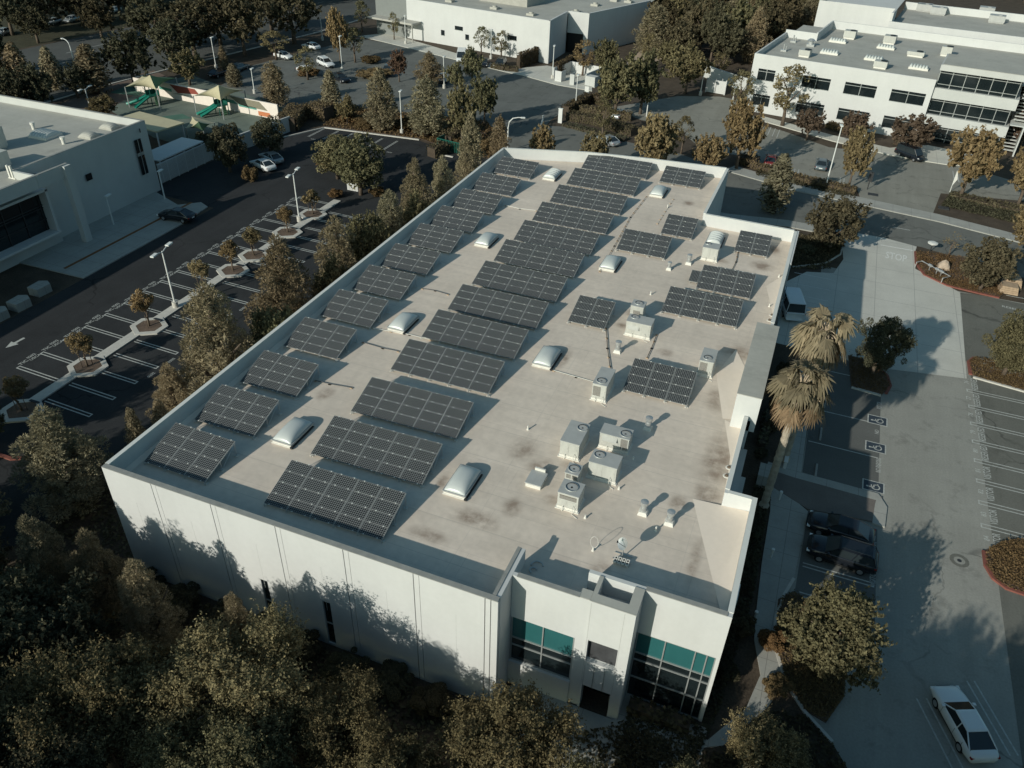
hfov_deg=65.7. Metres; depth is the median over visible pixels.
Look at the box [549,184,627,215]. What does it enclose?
solar array
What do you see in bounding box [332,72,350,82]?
parked car
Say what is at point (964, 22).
building
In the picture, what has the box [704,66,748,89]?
court wall
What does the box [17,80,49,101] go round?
shade tree
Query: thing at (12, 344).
lot markings
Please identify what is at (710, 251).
air conditioner
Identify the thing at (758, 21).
pine tree
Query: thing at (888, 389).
red kerb
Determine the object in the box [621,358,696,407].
solar array
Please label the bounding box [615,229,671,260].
solar array
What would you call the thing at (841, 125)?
street lamp
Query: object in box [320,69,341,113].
conifer tree
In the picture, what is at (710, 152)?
autumn tree
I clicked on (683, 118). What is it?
slender tree
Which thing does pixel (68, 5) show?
shade tree
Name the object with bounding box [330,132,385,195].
round tree
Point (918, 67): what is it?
skylight
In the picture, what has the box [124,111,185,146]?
patio canopy
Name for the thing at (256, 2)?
shade tree
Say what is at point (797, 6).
round tree
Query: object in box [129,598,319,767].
shade tree
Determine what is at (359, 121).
shrub
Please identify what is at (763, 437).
hedge
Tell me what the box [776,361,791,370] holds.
shrub
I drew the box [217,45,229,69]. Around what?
conifer tree
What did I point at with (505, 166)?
solar array
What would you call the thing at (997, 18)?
roof unit
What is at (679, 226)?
solar array
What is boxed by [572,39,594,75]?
slender tree
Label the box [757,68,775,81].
window
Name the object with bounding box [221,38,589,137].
car park
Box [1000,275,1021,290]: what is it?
stacked stones
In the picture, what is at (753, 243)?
solar array
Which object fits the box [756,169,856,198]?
ground cover
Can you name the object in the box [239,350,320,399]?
solar array
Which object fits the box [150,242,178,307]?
street lamp
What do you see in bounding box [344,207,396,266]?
round tree
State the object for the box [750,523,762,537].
shrub
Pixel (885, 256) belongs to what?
driveway markings
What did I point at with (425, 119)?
pine tree
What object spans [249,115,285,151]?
round tree
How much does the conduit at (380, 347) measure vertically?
0.116 m
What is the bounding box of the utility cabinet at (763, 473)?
[756,462,771,487]
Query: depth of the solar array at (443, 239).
78.00 m
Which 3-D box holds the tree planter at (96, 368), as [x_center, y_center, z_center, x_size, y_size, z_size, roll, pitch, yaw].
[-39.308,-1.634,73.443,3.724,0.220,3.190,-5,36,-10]
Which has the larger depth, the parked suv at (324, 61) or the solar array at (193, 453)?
the parked suv at (324, 61)
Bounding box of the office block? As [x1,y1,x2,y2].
[747,21,1023,156]
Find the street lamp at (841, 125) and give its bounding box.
[827,124,842,181]
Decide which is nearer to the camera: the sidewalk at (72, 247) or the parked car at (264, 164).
the sidewalk at (72, 247)
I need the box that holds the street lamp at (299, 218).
[285,167,301,221]
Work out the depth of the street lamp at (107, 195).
97.13 m
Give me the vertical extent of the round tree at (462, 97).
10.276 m
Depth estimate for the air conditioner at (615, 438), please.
52.91 m
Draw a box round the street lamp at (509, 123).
[507,117,524,147]
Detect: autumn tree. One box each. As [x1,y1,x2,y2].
[324,6,348,62]
[529,122,555,149]
[579,130,611,153]
[593,36,619,66]
[634,112,679,159]
[691,132,728,165]
[722,94,768,168]
[843,123,877,183]
[946,124,1006,193]
[1008,146,1023,204]
[1011,204,1023,257]
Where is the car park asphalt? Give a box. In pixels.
[0,128,487,548]
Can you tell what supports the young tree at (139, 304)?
in the tree planter at (158, 325)
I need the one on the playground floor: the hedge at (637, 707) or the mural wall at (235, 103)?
the mural wall at (235, 103)
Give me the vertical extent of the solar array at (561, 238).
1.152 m
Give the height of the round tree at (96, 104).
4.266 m
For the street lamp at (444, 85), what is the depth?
152.78 m
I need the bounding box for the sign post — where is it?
[558,108,562,122]
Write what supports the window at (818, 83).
in the office block
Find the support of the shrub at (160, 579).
on the ground at (16, 280)
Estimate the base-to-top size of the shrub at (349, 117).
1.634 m
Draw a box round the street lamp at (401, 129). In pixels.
[398,90,403,133]
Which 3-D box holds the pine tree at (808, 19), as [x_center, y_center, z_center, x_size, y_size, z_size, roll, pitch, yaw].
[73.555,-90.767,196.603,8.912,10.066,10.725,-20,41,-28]
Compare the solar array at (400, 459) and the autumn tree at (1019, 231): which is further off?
the autumn tree at (1019, 231)
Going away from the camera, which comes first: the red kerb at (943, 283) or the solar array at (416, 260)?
the solar array at (416, 260)
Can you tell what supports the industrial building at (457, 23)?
on the ground at (16, 280)
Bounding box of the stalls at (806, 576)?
[795,511,876,668]
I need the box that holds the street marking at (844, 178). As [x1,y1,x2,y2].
[767,127,958,229]
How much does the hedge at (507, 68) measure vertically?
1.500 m
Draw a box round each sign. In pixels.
[783,456,788,468]
[867,172,874,189]
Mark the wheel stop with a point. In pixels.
(816, 468)
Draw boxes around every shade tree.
[0,0,26,35]
[0,34,5,56]
[0,51,11,90]
[0,66,29,98]
[0,562,122,708]
[0,565,28,653]
[0,629,171,767]
[0,657,47,767]
[0,726,110,767]
[7,2,51,42]
[15,0,64,29]
[15,59,54,101]
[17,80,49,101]
[54,61,93,97]
[55,0,103,26]
[74,0,115,36]
[95,25,157,87]
[98,0,131,19]
[117,0,181,47]
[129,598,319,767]
[130,692,299,767]
[146,16,196,64]
[151,0,224,55]
[188,0,240,44]
[211,0,265,55]
[248,0,288,29]
[260,663,395,767]
[261,0,322,43]
[741,754,761,767]
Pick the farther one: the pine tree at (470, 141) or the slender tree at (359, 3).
the slender tree at (359, 3)
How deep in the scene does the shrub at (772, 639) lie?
49.87 m
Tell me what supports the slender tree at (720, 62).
on the ground at (16, 280)
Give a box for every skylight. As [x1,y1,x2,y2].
[28,128,62,140]
[271,417,314,449]
[387,312,419,334]
[442,464,482,500]
[474,232,498,248]
[531,345,561,370]
[542,168,561,181]
[598,255,621,272]
[649,185,667,197]
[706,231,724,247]
[820,48,839,55]
[829,37,846,43]
[864,54,883,60]
[877,43,895,50]
[908,63,928,70]
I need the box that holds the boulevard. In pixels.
[0,0,375,101]
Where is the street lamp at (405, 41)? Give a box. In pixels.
[404,15,406,43]
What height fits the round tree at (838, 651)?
7.989 m
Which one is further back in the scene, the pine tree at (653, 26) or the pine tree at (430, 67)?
the pine tree at (653, 26)
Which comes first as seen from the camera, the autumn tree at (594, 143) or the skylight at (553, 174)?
the skylight at (553, 174)
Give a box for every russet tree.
[387,49,407,81]
[795,108,826,140]
[839,110,875,135]
[890,113,941,147]
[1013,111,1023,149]
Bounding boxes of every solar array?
[143,423,238,485]
[194,384,281,439]
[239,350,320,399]
[263,460,407,542]
[283,317,358,361]
[310,415,443,487]
[319,289,389,329]
[350,377,474,441]
[351,264,417,301]
[379,243,441,277]
[390,339,504,396]
[406,223,464,254]
[421,309,528,361]
[429,205,483,234]
[447,284,548,331]
[451,188,503,215]
[471,172,521,197]
[471,260,567,304]
[491,156,539,179]
[493,239,584,279]
[513,220,599,256]
[532,201,614,235]
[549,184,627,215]
[566,168,640,196]
[567,295,615,331]
[581,155,652,180]
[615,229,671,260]
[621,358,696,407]
[659,165,705,189]
[660,214,698,240]
[660,286,743,329]
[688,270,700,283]
[695,264,755,300]
[733,230,772,258]
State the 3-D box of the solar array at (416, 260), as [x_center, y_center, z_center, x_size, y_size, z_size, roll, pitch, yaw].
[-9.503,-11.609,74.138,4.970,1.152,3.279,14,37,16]
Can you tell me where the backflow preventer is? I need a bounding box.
[915,261,950,282]
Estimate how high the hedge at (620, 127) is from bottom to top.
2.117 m
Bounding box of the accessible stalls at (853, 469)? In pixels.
[803,359,880,492]
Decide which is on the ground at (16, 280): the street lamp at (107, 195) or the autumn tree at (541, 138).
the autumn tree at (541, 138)
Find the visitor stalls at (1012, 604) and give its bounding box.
[971,375,1023,767]
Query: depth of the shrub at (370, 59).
166.42 m
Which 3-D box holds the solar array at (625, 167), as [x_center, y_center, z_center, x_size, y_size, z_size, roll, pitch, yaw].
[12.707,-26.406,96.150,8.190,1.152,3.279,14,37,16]
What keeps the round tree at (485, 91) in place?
on the planting bed at (352, 128)
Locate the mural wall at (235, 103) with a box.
[133,77,278,118]
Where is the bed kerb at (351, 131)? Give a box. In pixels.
[284,127,419,139]
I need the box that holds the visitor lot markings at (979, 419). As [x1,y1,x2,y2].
[964,295,1023,544]
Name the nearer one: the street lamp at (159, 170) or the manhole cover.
the manhole cover
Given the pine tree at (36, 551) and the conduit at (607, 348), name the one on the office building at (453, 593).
the conduit at (607, 348)
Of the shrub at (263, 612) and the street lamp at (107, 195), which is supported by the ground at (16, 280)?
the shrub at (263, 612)
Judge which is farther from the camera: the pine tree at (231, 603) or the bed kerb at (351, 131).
the bed kerb at (351, 131)
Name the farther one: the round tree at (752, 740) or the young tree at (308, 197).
the young tree at (308, 197)
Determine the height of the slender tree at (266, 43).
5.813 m
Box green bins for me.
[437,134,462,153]
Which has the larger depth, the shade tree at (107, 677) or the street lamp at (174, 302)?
the street lamp at (174, 302)
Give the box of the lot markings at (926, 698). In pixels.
[799,542,1018,767]
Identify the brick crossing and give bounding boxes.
[759,466,881,521]
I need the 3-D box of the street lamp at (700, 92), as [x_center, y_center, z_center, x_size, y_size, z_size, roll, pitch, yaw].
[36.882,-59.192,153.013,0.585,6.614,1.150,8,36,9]
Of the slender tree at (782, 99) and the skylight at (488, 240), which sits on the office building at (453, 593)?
the skylight at (488, 240)
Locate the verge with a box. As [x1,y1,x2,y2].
[0,0,252,48]
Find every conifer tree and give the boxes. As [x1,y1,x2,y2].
[2,41,38,99]
[37,45,64,91]
[70,43,112,95]
[123,407,145,444]
[151,398,168,424]
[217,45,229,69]
[225,63,243,86]
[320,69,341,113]
[756,153,794,214]
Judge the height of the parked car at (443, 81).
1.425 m
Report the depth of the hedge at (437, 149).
121.75 m
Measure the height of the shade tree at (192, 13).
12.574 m
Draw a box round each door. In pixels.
[567,33,582,52]
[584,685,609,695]
[705,78,726,94]
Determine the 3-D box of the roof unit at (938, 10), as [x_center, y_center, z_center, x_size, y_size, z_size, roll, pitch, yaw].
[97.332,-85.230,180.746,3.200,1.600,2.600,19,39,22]
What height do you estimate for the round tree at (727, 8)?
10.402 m
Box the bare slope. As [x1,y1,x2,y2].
[627,50,661,64]
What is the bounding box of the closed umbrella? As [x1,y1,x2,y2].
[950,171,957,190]
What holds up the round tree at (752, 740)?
on the ground at (16, 280)
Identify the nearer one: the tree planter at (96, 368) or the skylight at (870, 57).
the tree planter at (96, 368)
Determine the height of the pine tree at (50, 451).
9.439 m
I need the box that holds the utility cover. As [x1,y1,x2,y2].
[938,205,948,210]
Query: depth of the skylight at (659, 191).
90.06 m
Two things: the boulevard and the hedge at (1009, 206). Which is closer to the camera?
the hedge at (1009, 206)
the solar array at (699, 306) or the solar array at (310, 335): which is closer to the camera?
the solar array at (310, 335)
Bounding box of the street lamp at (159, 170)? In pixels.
[157,169,165,198]
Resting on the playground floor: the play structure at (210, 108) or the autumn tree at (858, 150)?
the play structure at (210, 108)
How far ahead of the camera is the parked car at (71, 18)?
189.79 m
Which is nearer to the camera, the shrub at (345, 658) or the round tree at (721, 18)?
the shrub at (345, 658)
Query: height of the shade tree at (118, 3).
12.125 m
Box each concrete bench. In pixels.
[0,306,9,321]
[6,295,32,312]
[27,281,51,297]
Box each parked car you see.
[0,27,9,35]
[48,17,61,25]
[62,14,79,22]
[157,207,196,223]
[207,68,226,77]
[234,62,248,71]
[249,158,276,171]
[258,151,284,163]
[273,50,292,59]
[302,42,320,50]
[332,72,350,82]
[382,63,393,72]
[438,72,447,82]
[481,57,489,66]
[596,134,620,146]
[611,108,628,119]
[764,154,777,165]
[806,510,875,544]
[814,158,829,170]
[930,685,1000,762]
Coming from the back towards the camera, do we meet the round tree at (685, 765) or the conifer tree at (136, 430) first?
the conifer tree at (136, 430)
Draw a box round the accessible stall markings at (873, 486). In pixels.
[810,371,887,493]
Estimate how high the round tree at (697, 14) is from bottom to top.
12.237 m
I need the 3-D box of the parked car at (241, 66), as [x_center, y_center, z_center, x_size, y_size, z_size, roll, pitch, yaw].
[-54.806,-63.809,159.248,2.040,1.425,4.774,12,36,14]
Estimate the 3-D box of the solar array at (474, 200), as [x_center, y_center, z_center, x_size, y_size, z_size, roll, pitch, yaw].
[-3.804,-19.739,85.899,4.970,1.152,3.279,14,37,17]
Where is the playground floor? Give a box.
[109,76,283,151]
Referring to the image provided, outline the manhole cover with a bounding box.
[950,554,968,566]
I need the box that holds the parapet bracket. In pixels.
[5,165,15,179]
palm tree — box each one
[759,359,835,508]
[782,303,859,462]
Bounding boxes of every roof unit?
[0,126,7,148]
[0,149,11,169]
[798,48,812,57]
[843,29,857,39]
[873,59,888,69]
[883,34,897,44]
[907,49,925,57]
[916,2,932,11]
[930,5,947,15]
[940,45,953,56]
[979,5,995,10]
[988,13,1006,23]
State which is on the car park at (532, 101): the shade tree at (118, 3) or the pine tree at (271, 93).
the pine tree at (271, 93)
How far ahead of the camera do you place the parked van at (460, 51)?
168.85 m
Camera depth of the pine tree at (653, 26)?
175.27 m
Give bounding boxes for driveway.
[776,233,966,378]
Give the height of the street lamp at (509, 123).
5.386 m
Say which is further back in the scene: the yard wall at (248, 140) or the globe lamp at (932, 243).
the yard wall at (248, 140)
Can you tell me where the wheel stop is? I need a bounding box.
[814,463,817,476]
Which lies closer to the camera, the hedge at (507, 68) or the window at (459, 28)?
the hedge at (507, 68)
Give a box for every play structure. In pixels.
[126,87,161,108]
[196,96,229,116]
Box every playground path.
[60,70,166,109]
[109,86,143,95]
[163,114,189,119]
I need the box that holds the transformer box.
[585,74,598,87]
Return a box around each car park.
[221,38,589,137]
[612,96,1023,212]
[787,266,1023,767]
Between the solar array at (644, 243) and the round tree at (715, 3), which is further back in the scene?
the round tree at (715, 3)
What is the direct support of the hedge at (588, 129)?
on the ground at (16, 280)
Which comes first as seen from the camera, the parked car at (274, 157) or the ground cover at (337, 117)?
the parked car at (274, 157)
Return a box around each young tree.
[1,375,29,410]
[64,332,93,367]
[128,288,153,325]
[187,259,209,286]
[218,239,239,271]
[241,226,261,256]
[276,205,292,231]
[301,189,319,213]
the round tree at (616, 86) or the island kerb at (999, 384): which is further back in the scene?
the round tree at (616, 86)
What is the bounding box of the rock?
[937,260,949,270]
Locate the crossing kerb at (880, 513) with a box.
[768,462,886,527]
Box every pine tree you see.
[7,404,113,523]
[14,513,86,611]
[63,527,133,623]
[116,558,187,659]
[144,361,195,422]
[177,280,253,394]
[220,590,267,688]
[242,233,317,334]
[257,60,290,106]
[312,215,358,296]
[362,67,399,131]
[375,188,406,235]
[399,156,432,217]
[403,74,449,136]
[412,51,444,85]
[425,156,456,203]
[452,147,477,185]
[455,112,486,179]
[488,113,511,155]
[631,2,669,54]
[683,9,698,46]
[729,0,737,7]
[738,6,772,64]
[792,0,818,29]
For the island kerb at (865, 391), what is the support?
on the visitor car park at (943, 618)
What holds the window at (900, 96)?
in the office block
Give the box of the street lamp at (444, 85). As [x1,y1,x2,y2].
[443,56,445,88]
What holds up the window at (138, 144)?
in the warehouse building at (56, 191)
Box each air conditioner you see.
[555,478,585,518]
[557,420,589,462]
[565,462,582,482]
[585,449,622,488]
[589,366,615,406]
[597,423,633,457]
[623,313,654,342]
[630,299,646,316]
[697,347,718,380]
[700,241,720,263]
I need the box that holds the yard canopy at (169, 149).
[152,137,202,181]
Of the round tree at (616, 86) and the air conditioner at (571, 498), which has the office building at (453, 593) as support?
the air conditioner at (571, 498)
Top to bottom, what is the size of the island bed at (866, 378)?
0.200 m
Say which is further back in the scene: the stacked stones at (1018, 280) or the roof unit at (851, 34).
the roof unit at (851, 34)
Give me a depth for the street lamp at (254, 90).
145.88 m
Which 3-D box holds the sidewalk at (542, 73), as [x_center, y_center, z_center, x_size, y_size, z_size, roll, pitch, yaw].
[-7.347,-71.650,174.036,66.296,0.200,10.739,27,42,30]
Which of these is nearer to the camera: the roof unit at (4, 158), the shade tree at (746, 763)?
the shade tree at (746, 763)
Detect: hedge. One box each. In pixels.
[276,98,334,131]
[425,140,450,158]
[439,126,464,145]
[490,63,518,71]
[515,46,539,68]
[554,52,576,70]
[560,91,610,114]
[562,121,628,141]
[564,109,637,136]
[579,104,632,121]
[626,695,693,733]
[735,152,759,166]
[748,160,857,194]
[757,408,772,447]
[825,120,845,131]
[950,190,1023,211]
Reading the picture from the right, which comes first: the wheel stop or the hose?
the wheel stop
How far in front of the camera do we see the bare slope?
179.28 m
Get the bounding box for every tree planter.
[0,398,44,423]
[67,356,108,377]
[130,317,168,335]
[216,263,249,277]
[238,249,266,262]
[272,226,302,238]
[299,209,326,219]
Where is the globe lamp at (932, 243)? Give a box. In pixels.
[928,241,937,251]
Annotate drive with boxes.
[960,293,1023,360]
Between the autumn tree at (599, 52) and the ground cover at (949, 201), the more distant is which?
the autumn tree at (599, 52)
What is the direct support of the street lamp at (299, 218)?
on the car park asphalt
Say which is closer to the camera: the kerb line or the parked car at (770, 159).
the kerb line
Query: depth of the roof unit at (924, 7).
182.71 m
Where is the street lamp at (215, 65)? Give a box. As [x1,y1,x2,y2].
[210,36,217,67]
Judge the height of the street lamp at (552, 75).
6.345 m
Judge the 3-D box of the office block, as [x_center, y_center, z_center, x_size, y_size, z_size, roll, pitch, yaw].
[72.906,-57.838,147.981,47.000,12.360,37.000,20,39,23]
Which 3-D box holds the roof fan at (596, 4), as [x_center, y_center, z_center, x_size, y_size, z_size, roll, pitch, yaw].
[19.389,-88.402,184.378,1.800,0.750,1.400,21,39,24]
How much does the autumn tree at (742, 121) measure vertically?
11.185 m
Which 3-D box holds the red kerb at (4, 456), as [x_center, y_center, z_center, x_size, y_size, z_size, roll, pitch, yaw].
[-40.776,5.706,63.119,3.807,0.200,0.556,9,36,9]
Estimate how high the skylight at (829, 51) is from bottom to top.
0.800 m
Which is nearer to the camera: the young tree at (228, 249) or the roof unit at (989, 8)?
the young tree at (228, 249)
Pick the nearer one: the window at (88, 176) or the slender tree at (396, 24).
the window at (88, 176)
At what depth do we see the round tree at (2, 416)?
62.76 m
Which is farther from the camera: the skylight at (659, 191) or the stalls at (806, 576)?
the skylight at (659, 191)
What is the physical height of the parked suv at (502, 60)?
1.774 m
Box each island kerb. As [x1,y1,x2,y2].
[774,577,833,742]
[793,239,844,267]
[851,386,880,396]
[973,376,1023,391]
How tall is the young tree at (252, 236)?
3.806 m
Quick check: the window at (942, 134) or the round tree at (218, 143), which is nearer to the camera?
the round tree at (218, 143)
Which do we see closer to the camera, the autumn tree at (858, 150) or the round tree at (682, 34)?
the autumn tree at (858, 150)
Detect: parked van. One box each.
[456,47,465,61]
[780,287,805,320]
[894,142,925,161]
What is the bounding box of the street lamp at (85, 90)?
[77,85,91,107]
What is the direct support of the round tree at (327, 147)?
on the car park asphalt
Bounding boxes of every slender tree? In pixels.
[258,30,289,59]
[292,45,315,79]
[345,26,364,62]
[354,0,370,32]
[387,12,398,39]
[473,26,490,55]
[492,30,508,55]
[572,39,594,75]
[591,98,617,133]
[642,32,656,57]
[677,115,694,153]
[712,51,730,69]
[727,69,755,112]
[772,64,812,125]
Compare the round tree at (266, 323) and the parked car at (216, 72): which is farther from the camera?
the parked car at (216, 72)
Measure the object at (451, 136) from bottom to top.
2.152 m
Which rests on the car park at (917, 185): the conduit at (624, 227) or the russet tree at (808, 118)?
the russet tree at (808, 118)
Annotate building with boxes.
[0,95,160,272]
[101,147,798,721]
[369,0,653,63]
[814,0,1023,44]
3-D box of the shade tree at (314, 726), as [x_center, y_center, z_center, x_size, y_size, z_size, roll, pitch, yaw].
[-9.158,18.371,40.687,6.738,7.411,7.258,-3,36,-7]
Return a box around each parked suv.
[316,55,334,67]
[493,56,506,65]
[806,533,878,575]
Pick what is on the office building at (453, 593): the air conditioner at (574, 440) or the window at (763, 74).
the air conditioner at (574, 440)
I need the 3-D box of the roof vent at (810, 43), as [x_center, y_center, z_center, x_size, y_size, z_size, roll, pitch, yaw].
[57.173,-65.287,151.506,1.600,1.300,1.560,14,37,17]
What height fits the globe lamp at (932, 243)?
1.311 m
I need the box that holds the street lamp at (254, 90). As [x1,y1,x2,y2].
[250,68,255,93]
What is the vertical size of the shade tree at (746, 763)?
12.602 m
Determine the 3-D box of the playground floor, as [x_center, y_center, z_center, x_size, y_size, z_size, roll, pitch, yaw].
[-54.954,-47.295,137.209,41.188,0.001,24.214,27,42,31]
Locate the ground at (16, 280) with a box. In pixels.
[0,0,1023,767]
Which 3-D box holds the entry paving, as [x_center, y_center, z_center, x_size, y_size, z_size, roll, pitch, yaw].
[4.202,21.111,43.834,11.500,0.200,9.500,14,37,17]
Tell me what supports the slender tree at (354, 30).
on the car park at (532, 101)
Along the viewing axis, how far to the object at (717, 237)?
80.32 m
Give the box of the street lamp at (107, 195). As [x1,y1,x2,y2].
[104,193,113,224]
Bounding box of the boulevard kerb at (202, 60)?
[45,14,375,102]
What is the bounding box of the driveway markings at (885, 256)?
[795,245,912,309]
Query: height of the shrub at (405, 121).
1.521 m
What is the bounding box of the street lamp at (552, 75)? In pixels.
[551,45,555,78]
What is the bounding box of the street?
[506,125,1023,277]
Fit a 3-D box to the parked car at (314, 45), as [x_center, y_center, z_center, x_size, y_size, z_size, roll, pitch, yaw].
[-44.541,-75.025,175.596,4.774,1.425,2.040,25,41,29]
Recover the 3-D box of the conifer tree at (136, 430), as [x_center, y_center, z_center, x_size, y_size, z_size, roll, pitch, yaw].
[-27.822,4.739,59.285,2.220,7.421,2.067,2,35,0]
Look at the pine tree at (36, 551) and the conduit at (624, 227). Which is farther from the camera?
the conduit at (624, 227)
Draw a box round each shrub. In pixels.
[133,566,166,601]
[165,581,200,615]
[194,131,212,146]
[203,596,239,629]
[241,165,258,182]
[255,611,278,635]
[286,628,322,665]
[296,66,319,75]
[320,646,370,680]
[327,188,342,197]
[338,112,356,121]
[351,114,384,127]
[355,67,393,78]
[360,55,380,63]
[367,659,414,701]
[368,186,385,196]
[393,116,416,128]
[409,681,454,716]
[437,120,451,131]
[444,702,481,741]
[449,137,484,148]
[476,139,492,150]
[718,658,740,681]
[739,574,755,594]
[744,550,756,567]
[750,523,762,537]
[757,625,787,653]
[762,671,795,699]
[765,418,780,432]
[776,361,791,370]
[833,238,845,246]
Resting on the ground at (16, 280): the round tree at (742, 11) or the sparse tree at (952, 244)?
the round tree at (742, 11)
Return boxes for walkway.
[29,199,340,400]
[608,488,807,750]
[781,359,808,471]
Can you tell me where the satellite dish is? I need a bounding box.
[612,537,631,563]
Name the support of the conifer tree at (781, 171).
on the ground at (16, 280)
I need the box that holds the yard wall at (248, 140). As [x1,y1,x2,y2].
[213,116,290,159]
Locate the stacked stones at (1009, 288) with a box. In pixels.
[997,280,1018,295]
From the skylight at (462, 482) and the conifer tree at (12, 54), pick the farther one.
the conifer tree at (12, 54)
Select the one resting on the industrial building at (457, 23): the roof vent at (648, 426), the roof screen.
the roof screen
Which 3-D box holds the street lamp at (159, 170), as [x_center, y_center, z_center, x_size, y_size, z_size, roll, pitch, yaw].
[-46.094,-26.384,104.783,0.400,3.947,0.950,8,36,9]
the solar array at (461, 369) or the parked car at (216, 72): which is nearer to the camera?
the solar array at (461, 369)
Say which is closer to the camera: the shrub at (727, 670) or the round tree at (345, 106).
the shrub at (727, 670)
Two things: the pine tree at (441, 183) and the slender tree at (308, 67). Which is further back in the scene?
the slender tree at (308, 67)
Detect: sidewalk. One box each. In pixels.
[19,192,207,278]
[358,34,591,90]
[720,212,840,231]
[729,166,1021,242]
[760,117,972,165]
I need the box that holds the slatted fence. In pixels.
[156,143,213,182]
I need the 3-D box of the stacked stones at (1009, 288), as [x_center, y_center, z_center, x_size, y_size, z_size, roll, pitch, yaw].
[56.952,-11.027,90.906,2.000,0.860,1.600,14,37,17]
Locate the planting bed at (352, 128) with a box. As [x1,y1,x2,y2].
[324,107,496,158]
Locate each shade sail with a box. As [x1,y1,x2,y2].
[124,75,177,109]
[185,116,214,137]
[193,85,245,119]
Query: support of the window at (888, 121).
in the office block
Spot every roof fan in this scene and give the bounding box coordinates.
[490,5,499,9]
[526,11,535,15]
[590,2,599,6]
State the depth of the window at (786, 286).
73.02 m
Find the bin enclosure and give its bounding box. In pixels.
[553,61,602,84]
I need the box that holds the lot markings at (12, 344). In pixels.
[6,128,397,420]
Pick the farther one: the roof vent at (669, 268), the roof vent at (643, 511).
the roof vent at (669, 268)
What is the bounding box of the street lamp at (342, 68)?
[338,35,343,70]
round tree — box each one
[0,390,5,431]
[85,93,117,113]
[158,47,205,85]
[204,122,247,171]
[247,302,292,346]
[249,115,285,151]
[310,134,353,178]
[310,252,352,297]
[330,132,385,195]
[333,730,447,767]
[334,93,357,123]
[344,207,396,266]
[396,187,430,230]
[437,677,588,767]
[442,60,466,86]
[446,78,478,138]
[459,44,484,86]
[470,71,497,125]
[557,750,606,767]
[596,48,645,109]
[620,47,668,113]
[646,0,680,30]
[655,38,685,75]
[663,17,702,50]
[664,39,712,93]
[665,753,701,767]
[671,0,689,28]
[681,0,701,20]
[683,0,717,49]
[692,0,723,21]
[697,4,734,61]
[703,20,751,65]
[716,0,736,12]
[716,2,733,41]
[720,704,815,767]
[727,0,769,53]
[731,0,757,18]
[749,0,770,8]
[753,0,792,45]
[772,0,806,29]
[776,571,897,694]
[805,192,872,251]
[855,315,917,375]
[959,235,1023,290]
[981,308,1023,375]
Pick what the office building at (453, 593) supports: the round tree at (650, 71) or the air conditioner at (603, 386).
the air conditioner at (603, 386)
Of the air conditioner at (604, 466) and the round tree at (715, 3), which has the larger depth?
the round tree at (715, 3)
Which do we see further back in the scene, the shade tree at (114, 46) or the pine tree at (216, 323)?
the shade tree at (114, 46)
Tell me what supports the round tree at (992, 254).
on the island bed at (953, 273)
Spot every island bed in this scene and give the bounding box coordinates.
[792,238,840,265]
[848,355,888,394]
[917,252,1003,296]
[971,358,1023,388]
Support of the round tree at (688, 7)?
on the ground at (16, 280)
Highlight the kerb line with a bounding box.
[64,202,191,268]
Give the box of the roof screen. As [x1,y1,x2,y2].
[480,0,550,6]
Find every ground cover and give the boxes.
[7,544,459,767]
[47,478,132,563]
[323,105,497,157]
[575,708,845,767]
[613,475,770,767]
[730,217,834,269]
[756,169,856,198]
[777,589,846,721]
[792,232,842,265]
[849,351,890,393]
[915,250,1003,296]
[941,190,1019,222]
[969,356,1023,389]
[985,536,1023,591]
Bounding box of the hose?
[530,560,543,566]
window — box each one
[0,195,49,251]
[85,173,92,180]
[134,138,148,174]
[262,580,272,608]
[324,601,335,642]
[455,26,462,30]
[507,35,516,40]
[510,616,574,679]
[626,632,715,719]
[703,651,722,716]
[753,93,769,106]
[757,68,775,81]
[776,286,786,325]
[795,101,824,115]
[801,75,830,90]
[836,108,869,120]
[843,82,876,98]
[881,115,914,129]
[889,89,925,105]
[927,98,1010,125]
[928,126,1000,143]
[936,71,1021,98]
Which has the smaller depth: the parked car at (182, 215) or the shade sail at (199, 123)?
the parked car at (182, 215)
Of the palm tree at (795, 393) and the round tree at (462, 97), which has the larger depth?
the round tree at (462, 97)
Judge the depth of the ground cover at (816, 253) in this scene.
97.28 m
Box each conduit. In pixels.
[314,380,352,388]
[361,342,398,352]
[371,328,430,340]
[599,196,646,271]
[605,328,610,367]
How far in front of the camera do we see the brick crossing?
61.79 m
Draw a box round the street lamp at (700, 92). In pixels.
[699,70,704,95]
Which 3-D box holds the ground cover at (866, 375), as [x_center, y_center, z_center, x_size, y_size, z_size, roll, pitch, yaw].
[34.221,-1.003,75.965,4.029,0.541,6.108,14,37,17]
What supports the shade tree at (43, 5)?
on the verge
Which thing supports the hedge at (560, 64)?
on the ground at (16, 280)
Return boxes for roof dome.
[78,131,100,139]
[98,122,120,130]
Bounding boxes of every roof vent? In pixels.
[29,122,35,129]
[59,136,65,144]
[613,340,621,353]
[637,499,648,517]
[643,415,652,431]
[663,509,675,527]
[666,261,671,270]
[685,254,692,265]
[806,38,815,46]
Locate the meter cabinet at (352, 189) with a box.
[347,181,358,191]
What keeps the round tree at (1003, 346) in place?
on the island bed at (978, 373)
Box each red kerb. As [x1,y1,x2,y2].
[0,453,21,460]
[882,371,891,393]
[914,251,999,298]
[967,357,974,374]
[982,550,1023,595]
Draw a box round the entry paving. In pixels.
[489,683,706,767]
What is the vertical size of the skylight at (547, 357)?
0.770 m

